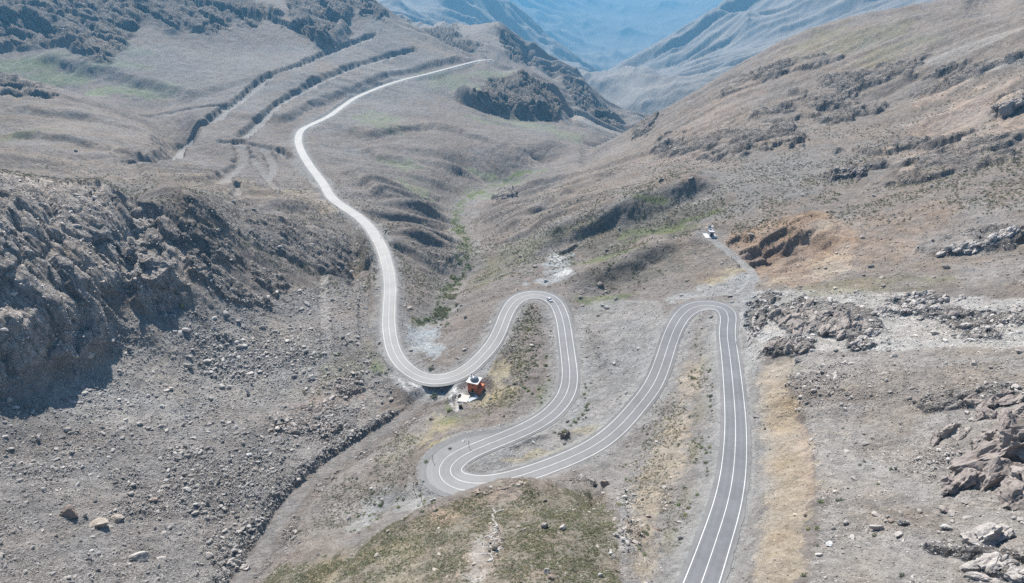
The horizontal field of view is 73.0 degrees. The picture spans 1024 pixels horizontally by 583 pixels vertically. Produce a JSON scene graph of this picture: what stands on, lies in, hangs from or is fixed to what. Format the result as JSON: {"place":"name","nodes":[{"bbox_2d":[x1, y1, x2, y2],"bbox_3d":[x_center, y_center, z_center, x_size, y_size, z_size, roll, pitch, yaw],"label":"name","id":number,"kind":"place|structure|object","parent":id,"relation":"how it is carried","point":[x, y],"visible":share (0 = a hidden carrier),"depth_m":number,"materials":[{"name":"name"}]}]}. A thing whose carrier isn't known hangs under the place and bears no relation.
{"place":"outdoors","nodes":[
{"label":"outdoors","id":0,"kind":"place"},
{"bbox_2d":[0,0,1023,582],"bbox_3d":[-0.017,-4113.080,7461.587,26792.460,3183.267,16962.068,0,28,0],"label":"ground","id":1,"kind":"structure","parent":0,"point":[554,96],"depth_m":411.60,"materials":[{"name":"soil"}]},
{"bbox_2d":[59,504,77,518],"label":"boulder","id":2,"kind":"object","parent":1,"relation":"on","point":[69,511],"visible":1,"depth_m":231.37,"materials":[{"name":"stone"}]},
{"bbox_2d":[89,517,108,527],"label":"boulder","id":3,"kind":"object","parent":1,"relation":"on","point":[98,522],"visible":0.95,"depth_m":232.41,"materials":[{"name":"stone"}]},
{"bbox_2d":[110,514,123,522],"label":"boulder","id":4,"kind":"object","parent":1,"relation":"on","point":[116,518],"visible":1,"depth_m":238.75,"materials":[{"name":"stone"}]},
{"bbox_2d":[128,551,148,561],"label":"boulder","id":5,"kind":"object","parent":1,"relation":"on","point":[141,556],"visible":1,"depth_m":226.08,"materials":[{"name":"stone"}]},
{"bbox_2d":[149,497,157,501],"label":"boulder","id":6,"kind":"object","parent":1,"relation":"on","point":[154,499],"visible":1,"depth_m":253.96,"materials":[{"name":"stone"}]},
{"bbox_2d":[156,556,166,560],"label":"boulder","id":7,"kind":"object","parent":1,"relation":"on","point":[163,558],"visible":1,"depth_m":229.36,"materials":[{"name":"stone"}]},
{"bbox_2d":[161,531,167,536],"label":"boulder","id":8,"kind":"object","parent":1,"relation":"on","point":[164,533],"visible":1,"depth_m":240.36,"materials":[{"name":"stone"}]},
{"bbox_2d":[182,487,191,491],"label":"boulder","id":9,"kind":"object","parent":1,"relation":"on","point":[187,489],"visible":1,"depth_m":264.17,"materials":[{"name":"stone"}]},
{"bbox_2d":[205,552,213,558],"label":"boulder","id":10,"kind":"object","parent":1,"relation":"on","point":[208,555],"visible":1,"depth_m":238.34,"materials":[{"name":"stone"}]},
{"bbox_2d":[219,554,250,570],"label":"rock outcrop","id":11,"kind":"object","parent":1,"relation":"on","point":[243,566],"visible":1,"depth_m":240.00,"materials":[{"name":"stone"}]},
{"bbox_2d":[308,374,314,379],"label":"boulder","id":12,"kind":"object","parent":1,"relation":"on","point":[311,377],"visible":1,"depth_m":354.67,"materials":[{"name":"stone"}]},
{"bbox_2d":[288,383,343,433],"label":"rock outcrop","id":13,"kind":"object","parent":1,"relation":"on","point":[296,430],"visible":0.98,"depth_m":317.76,"materials":[{"name":"stone"}]},
{"bbox_2d":[457,394,469,402],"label":"concrete yard","id":14,"kind":"structure","parent":1,"relation":"on","point":[463,398],"depth_m":334.03,"materials":[{"name":"grey concrete"}]},
{"bbox_2d":[467,395,477,401],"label":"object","id":15,"kind":"structure","parent":1,"relation":"on","point":[475,397],"depth_m":333.24,"materials":[{"name":"white"}]},
{"bbox_2d":[466,373,484,394],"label":"domed building","id":16,"kind":"structure","parent":1,"relation":"on","point":[476,385],"depth_m":337.06,"materials":[{"name":"red brick"}]},
{"bbox_2d":[480,508,503,562],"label":"rock outcrop","id":17,"kind":"object","parent":1,"relation":"on","point":[490,537],"visible":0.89,"depth_m":172.62,"materials":[{"name":"stone"}]},
{"bbox_2d":[472,480,526,494],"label":"rock outcrop","id":18,"kind":"object","parent":1,"relation":"on","point":[499,486],"visible":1,"depth_m":213.39,"materials":[{"name":"stone"}]},
{"bbox_2d":[495,193,513,199],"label":"rock outcrop","id":19,"kind":"object","parent":1,"relation":"on","point":[506,195],"visible":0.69,"depth_m":781.57,"materials":[{"name":"stone"}]},
{"bbox_2d":[0,123,1023,582],"bbox_3d":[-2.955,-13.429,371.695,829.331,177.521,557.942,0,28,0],"label":"loose stones","id":20,"kind":"object","parent":1,"relation":"on","point":[248,469],"visible":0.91,"depth_m":277.15,"materials":[{"name":"stone"}]},
{"bbox_2d":[0,42,1023,582],"bbox_3d":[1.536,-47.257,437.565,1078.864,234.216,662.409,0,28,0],"label":"scrub","id":21,"kind":"object","parent":1,"relation":"on","point":[594,532],"visible":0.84,"depth_m":263.88,"materials":[{"name":"green plant"}]},
{"bbox_2d":[0,135,1023,582],"bbox_3d":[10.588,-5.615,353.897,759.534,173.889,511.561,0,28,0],"label":"rubble","id":22,"kind":"object","parent":1,"relation":"on","point":[378,417],"visible":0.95,"depth_m":274.31,"materials":[{"name":"stone"}]},
{"bbox_2d":[541,523,548,527],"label":"boulder","id":23,"kind":"object","parent":1,"relation":"on","point":[544,525],"visible":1,"depth_m":172.96,"materials":[{"name":"stone"}]},
{"bbox_2d":[544,568,549,573],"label":"boulder","id":24,"kind":"object","parent":1,"relation":"on","point":[546,570],"visible":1,"depth_m":144.89,"materials":[{"name":"stone"}]},
{"bbox_2d":[548,574,553,580],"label":"boulder","id":25,"kind":"object","parent":1,"relation":"on","point":[550,576],"visible":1,"depth_m":141.68,"materials":[{"name":"stone"}]},
{"bbox_2d":[590,478,596,485],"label":"boulder","id":26,"kind":"object","parent":1,"relation":"on","point":[593,482],"visible":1,"depth_m":237.71,"materials":[{"name":"stone"}]},
{"bbox_2d":[600,480,609,487],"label":"boulder","id":27,"kind":"object","parent":1,"relation":"on","point":[604,483],"visible":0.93,"depth_m":230.53,"materials":[{"name":"stone"}]},
{"bbox_2d":[703,223,716,237],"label":"relay hut","id":28,"kind":"object","parent":1,"relation":"on","point":[710,233],"visible":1,"depth_m":432.25,"materials":[{"name":"white paint"}]},
{"bbox_2d":[747,295,772,346],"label":"rock outcrop","id":29,"kind":"object","parent":1,"relation":"on","point":[752,335],"visible":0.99,"depth_m":311.84,"materials":[{"name":"stone"}]},
{"bbox_2d":[764,336,806,354],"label":"rock outcrop","id":30,"kind":"object","parent":1,"relation":"on","point":[800,348],"visible":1,"depth_m":270.75,"materials":[{"name":"stone"}]},
{"bbox_2d":[767,297,869,340],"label":"rock outcrop","id":31,"kind":"object","parent":1,"relation":"on","point":[797,325],"visible":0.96,"depth_m":286.86,"materials":[{"name":"stone"}]},
{"bbox_2d":[826,541,833,546],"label":"boulder","id":32,"kind":"object","parent":1,"relation":"on","point":[829,543],"visible":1,"depth_m":149.72,"materials":[{"name":"stone"}]},
{"bbox_2d":[833,166,865,176],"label":"rock outcrop","id":33,"kind":"object","parent":1,"relation":"on","point":[855,171],"visible":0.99,"depth_m":463.37,"materials":[{"name":"stone"}]},
{"bbox_2d":[849,328,883,346],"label":"rock outcrop","id":34,"kind":"object","parent":1,"relation":"on","point":[869,332],"visible":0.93,"depth_m":266.97,"materials":[{"name":"stone"}]},
{"bbox_2d":[869,525,884,530],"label":"boulder","id":35,"kind":"object","parent":1,"relation":"on","point":[876,527],"visible":1,"depth_m":150.37,"materials":[{"name":"stone"}]},
{"bbox_2d":[895,531,903,536],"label":"boulder","id":36,"kind":"object","parent":1,"relation":"on","point":[898,533],"visible":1,"depth_m":145.65,"materials":[{"name":"stone"}]},
{"bbox_2d":[897,519,909,524],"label":"boulder","id":37,"kind":"object","parent":1,"relation":"on","point":[902,521],"visible":1,"depth_m":149.61,"materials":[{"name":"stone"}]},
{"bbox_2d":[876,290,965,313],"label":"rock outcrop","id":38,"kind":"object","parent":1,"relation":"on","point":[904,308],"visible":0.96,"depth_m":284.88,"materials":[{"name":"stone"}]},
{"bbox_2d":[930,305,940,310],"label":"boulder","id":39,"kind":"object","parent":1,"relation":"on","point":[935,307],"visible":1,"depth_m":275.26,"materials":[{"name":"stone"}]},
{"bbox_2d":[939,524,952,529],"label":"boulder","id":40,"kind":"object","parent":1,"relation":"on","point":[945,526],"visible":1,"depth_m":143.80,"materials":[{"name":"stone"}]},
{"bbox_2d":[938,506,955,513],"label":"boulder","id":41,"kind":"object","parent":1,"relation":"on","point":[945,509],"visible":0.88,"depth_m":150.70,"materials":[{"name":"stone"}]},
{"bbox_2d":[930,422,970,446],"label":"rock outcrop","id":42,"kind":"object","parent":1,"relation":"on","point":[953,430],"visible":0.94,"depth_m":186.97,"materials":[{"name":"stone"}]},
{"bbox_2d":[947,310,958,318],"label":"boulder","id":43,"kind":"object","parent":1,"relation":"on","point":[951,313],"visible":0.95,"depth_m":266.54,"materials":[{"name":"stone"}]},
{"bbox_2d":[960,323,971,327],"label":"boulder","id":44,"kind":"object","parent":1,"relation":"on","point":[964,325],"visible":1,"depth_m":256.72,"materials":[{"name":"stone"}]},
{"bbox_2d":[935,225,1020,256],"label":"rock outcrop","id":45,"kind":"object","parent":1,"relation":"on","point":[992,238],"visible":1,"depth_m":320.58,"materials":[{"name":"stone"}]},
{"bbox_2d":[973,334,982,337],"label":"boulder","id":46,"kind":"object","parent":1,"relation":"on","point":[977,335],"visible":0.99,"depth_m":242.80,"materials":[{"name":"stone"}]},
{"bbox_2d":[940,410,1023,510],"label":"rock outcrop","id":47,"kind":"object","parent":1,"relation":"on","point":[985,463],"visible":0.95,"depth_m":160.76,"materials":[{"name":"stone"}]},
{"bbox_2d":[959,522,1015,545],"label":"rock outcrop","id":48,"kind":"object","parent":1,"relation":"on","point":[990,533],"visible":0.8,"depth_m":134.32,"materials":[{"name":"stone"}]},
{"bbox_2d":[959,551,1023,582],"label":"rock outcrop","id":49,"kind":"object","parent":1,"relation":"on","point":[996,561],"visible":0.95,"depth_m":124.17,"materials":[{"name":"stone"}]},
{"bbox_2d":[963,389,1023,421],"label":"rock outcrop","id":50,"kind":"object","parent":1,"relation":"on","point":[984,408],"visible":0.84,"depth_m":188.67,"materials":[{"name":"stone"}]},
{"bbox_2d":[980,304,1023,328],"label":"rock outcrop","id":51,"kind":"object","parent":1,"relation":"on","point":[1013,311],"visible":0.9,"depth_m":253.56,"materials":[{"name":"stone"}]},
{"bbox_2d":[990,97,1023,117],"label":"rock outcrop","id":52,"kind":"object","parent":1,"relation":"on","point":[1007,108],"visible":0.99,"depth_m":469.19,"materials":[{"name":"stone"}]},
{"bbox_2d":[294,59,751,582],"bbox_3d":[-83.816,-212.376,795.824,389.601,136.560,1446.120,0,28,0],"label":"road","id":53,"kind":"structure","parent":0,"point":[445,473],"depth_m":282.79,"materials":[{"name":"grey asphalt"}]}
]}

